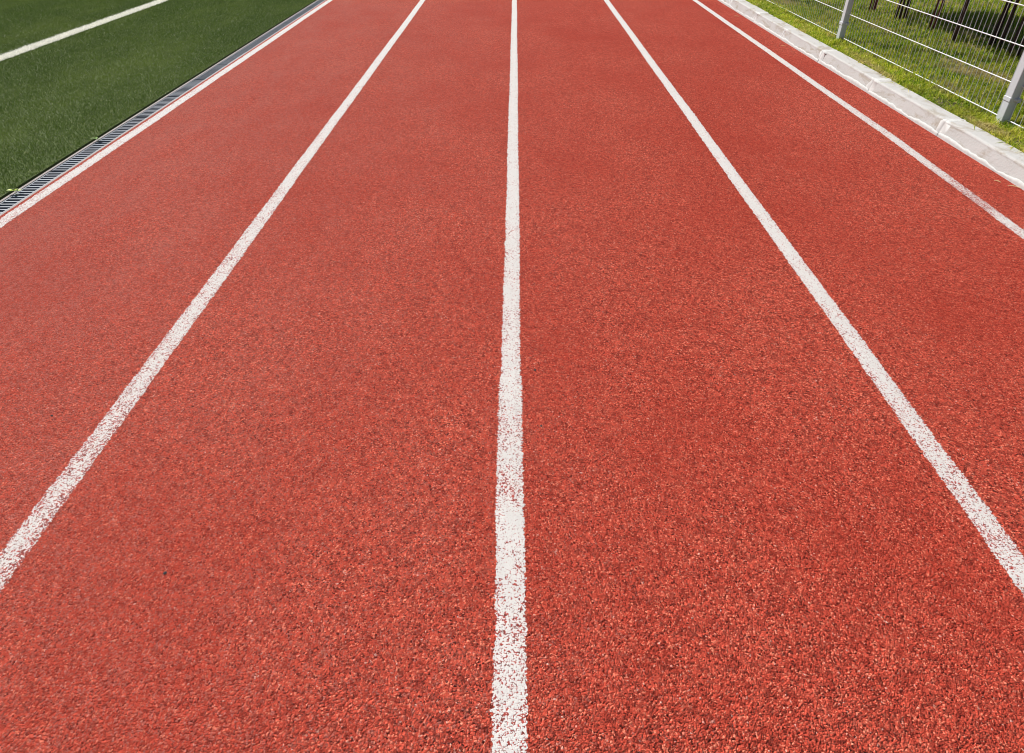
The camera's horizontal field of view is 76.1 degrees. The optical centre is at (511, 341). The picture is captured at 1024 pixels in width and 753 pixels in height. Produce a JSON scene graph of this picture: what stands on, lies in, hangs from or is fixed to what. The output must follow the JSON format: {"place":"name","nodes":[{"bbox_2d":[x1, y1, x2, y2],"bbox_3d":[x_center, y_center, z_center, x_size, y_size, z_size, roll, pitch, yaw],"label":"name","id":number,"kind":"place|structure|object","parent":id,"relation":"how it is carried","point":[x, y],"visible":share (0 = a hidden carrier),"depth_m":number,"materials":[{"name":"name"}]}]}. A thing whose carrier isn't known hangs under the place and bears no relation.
{"place":"outdoors","nodes":[
{"label":"outdoors","id":0,"kind":"place"},
{"bbox_2d":[0,0,315,199],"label":"artificial turf","id":1,"kind":"structure","parent":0,"point":[56,38],"depth_m":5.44,"materials":[{"name":"green plastic"}]},
{"bbox_2d":[0,0,1023,752],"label":"running track","id":2,"kind":"structure","parent":0,"point":[296,312],"depth_m":2.04,"materials":[{"name":"red rubber"}]},
{"bbox_2d":[0,0,325,215],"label":"drain channel","id":3,"kind":"object","parent":2,"relation":"in","point":[2,211],"visible":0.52,"depth_m":4.33,"materials":[{"name":"concrete"}]},
{"bbox_2d":[0,172,63,208],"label":"drain grate","id":4,"kind":"object","parent":3,"relation":"in","point":[22,194],"visible":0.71,"depth_m":3.49,"materials":[{"name":"metal"}]},
{"bbox_2d":[52,142,107,172],"bbox_3d":[-2.562,-1.096,3.912,0.086,0.028,0.486,0,35,0],"label":"drain grate","id":5,"kind":"object","parent":3,"relation":"in","point":[77,158],"visible":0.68,"depth_m":3.88,"materials":[{"name":"metal"}]},
{"bbox_2d":[99,117,145,142],"bbox_3d":[-2.559,-1.391,4.326,0.086,0.028,0.486,0,35,0],"label":"drain grate","id":6,"kind":"object","parent":3,"relation":"in","point":[113,135],"visible":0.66,"depth_m":4.29,"materials":[{"name":"metal"}]},
{"bbox_2d":[137,97,176,117],"bbox_3d":[-2.557,-1.687,4.739,0.086,0.028,0.486,0,35,0],"label":"drain grate","id":7,"kind":"object","parent":3,"relation":"in","point":[155,108],"visible":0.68,"depth_m":4.71,"materials":[{"name":"metal"}]},
{"bbox_2d":[168,80,202,96],"bbox_3d":[-2.555,-1.982,5.154,0.086,0.028,0.486,0,35,0],"label":"drain grate","id":8,"kind":"object","parent":3,"relation":"in","point":[185,88],"visible":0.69,"depth_m":5.14,"materials":[{"name":"metal"}]},
{"bbox_2d":[195,65,225,79],"bbox_3d":[-2.554,-2.277,5.568,0.086,0.028,0.486,0,35,0],"label":"drain grate","id":9,"kind":"object","parent":3,"relation":"in","point":[210,72],"visible":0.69,"depth_m":5.56,"materials":[{"name":"metal"}]},
{"bbox_2d":[218,52,245,64],"bbox_3d":[-2.551,-2.573,5.982,0.086,0.028,0.486,0,35,0],"label":"drain grate","id":10,"kind":"object","parent":3,"relation":"in","point":[233,57],"visible":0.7,"depth_m":5.97,"materials":[{"name":"metal"}]},
{"bbox_2d":[238,41,261,51],"bbox_3d":[-2.549,-2.866,6.396,0.086,0.028,0.486,0,35,0],"label":"drain grate","id":11,"kind":"object","parent":3,"relation":"in","point":[250,46],"visible":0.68,"depth_m":6.39,"materials":[{"name":"metal"}]},
{"bbox_2d":[256,31,277,40],"bbox_3d":[-2.547,-3.162,6.810,0.086,0.028,0.486,0,35,0],"label":"drain grate","id":12,"kind":"object","parent":3,"relation":"in","point":[266,36],"visible":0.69,"depth_m":6.78,"materials":[{"name":"metal"}]},
{"bbox_2d":[271,23,289,31],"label":"drain grate","id":13,"kind":"object","parent":3,"relation":"in","point":[280,27],"visible":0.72,"depth_m":7.19,"materials":[{"name":"metal"}]},
{"bbox_2d":[284,15,301,22],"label":"drain grate","id":14,"kind":"object","parent":3,"relation":"in","point":[292,19],"visible":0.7,"depth_m":7.57,"materials":[{"name":"metal"}]},
{"bbox_2d":[297,8,311,14],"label":"drain grate","id":15,"kind":"object","parent":3,"relation":"in","point":[304,11],"visible":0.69,"depth_m":8.02,"materials":[{"name":"metal"}]},
{"bbox_2d":[307,1,322,7],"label":"drain grate","id":16,"kind":"object","parent":3,"relation":"in","point":[313,5],"visible":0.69,"depth_m":8.46,"materials":[{"name":"metal"}]},
{"bbox_2d":[718,0,731,6],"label":"kerb stone","id":17,"kind":"object","parent":2,"relation":"on","point":[727,2],"visible":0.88,"depth_m":8.32,"materials":[{"name":"concrete"}]},
{"bbox_2d":[729,0,767,21],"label":"kerb stone","id":18,"kind":"object","parent":2,"relation":"on","point":[750,12],"visible":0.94,"depth_m":7.69,"materials":[{"name":"concrete"}]},
{"bbox_2d":[753,13,797,38],"bbox_3d":[2.792,-3.276,6.979,0.149,0.255,1.039,0,35,0],"label":"kerb stone","id":19,"kind":"object","parent":2,"relation":"on","point":[776,27],"visible":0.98,"depth_m":6.90,"materials":[{"name":"concrete"}]},
{"bbox_2d":[781,30,836,63],"bbox_3d":[2.785,-2.715,6.188,0.149,0.255,1.060,0,35,0],"label":"kerb stone","id":20,"kind":"object","parent":2,"relation":"on","point":[814,49],"visible":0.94,"depth_m":6.09,"materials":[{"name":"concrete"}]},
{"bbox_2d":[820,51,891,92],"bbox_3d":[2.787,-2.133,5.370,0.149,0.255,1.087,0,35,0],"label":"kerb stone","id":21,"kind":"object","parent":2,"relation":"on","point":[861,76],"visible":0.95,"depth_m":5.28,"materials":[{"name":"concrete"}]},
{"bbox_2d":[867,81,965,135],"bbox_3d":[2.781,-1.552,4.559,0.149,0.255,1.110,0,35,0],"label":"kerb stone","id":22,"kind":"object","parent":2,"relation":"on","point":[929,116],"visible":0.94,"depth_m":4.46,"materials":[{"name":"concrete"}]},
{"bbox_2d":[937,122,1023,189],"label":"kerb","id":23,"kind":"structure","parent":2,"relation":"on","point":[989,151],"depth_m":3.77,"materials":[{"name":"concrete"}]},
{"bbox_2d":[745,0,1023,151],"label":"lawn","id":24,"kind":"structure","parent":0,"point":[953,103],"depth_m":5.70,"materials":[{"name":"plant"}]},
{"bbox_2d":[868,0,877,10],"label":"trunk","id":25,"kind":"object","parent":24,"relation":"on","point":[875,5],"visible":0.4,"depth_m":7.23,"materials":[{"name":"brown plant"}]},
{"bbox_2d":[767,0,1023,128],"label":"wire fence","id":26,"kind":"object","parent":24,"relation":"on","point":[1011,98],"visible":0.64,"depth_m":4.57,"materials":[{"name":"grey metal"}]},
{"bbox_2d":[894,0,911,19],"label":"trunk","id":27,"kind":"object","parent":24,"relation":"on","point":[902,8],"visible":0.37,"depth_m":6.88,"materials":[{"name":"brown plant"}]},
{"bbox_2d":[928,0,944,29],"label":"trunk","id":28,"kind":"object","parent":24,"relation":"on","point":[931,21],"visible":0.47,"depth_m":6.39,"materials":[{"name":"brown plant"}]},
{"bbox_2d":[951,0,969,41],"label":"trunk","id":29,"kind":"object","parent":24,"relation":"on","point":[960,19],"visible":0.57,"depth_m":5.97,"materials":[{"name":"brown plant"}]},
{"bbox_2d":[988,0,1019,47],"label":"trunk","id":30,"kind":"object","parent":24,"relation":"on","point":[1007,24],"visible":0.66,"depth_m":5.74,"materials":[{"name":"brown plant"}]},
{"bbox_2d":[1006,17,1023,56],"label":"trunk","id":31,"kind":"object","parent":24,"relation":"on","point":[1015,38],"visible":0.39,"depth_m":5.47,"materials":[{"name":"brown plant"}]}
]}

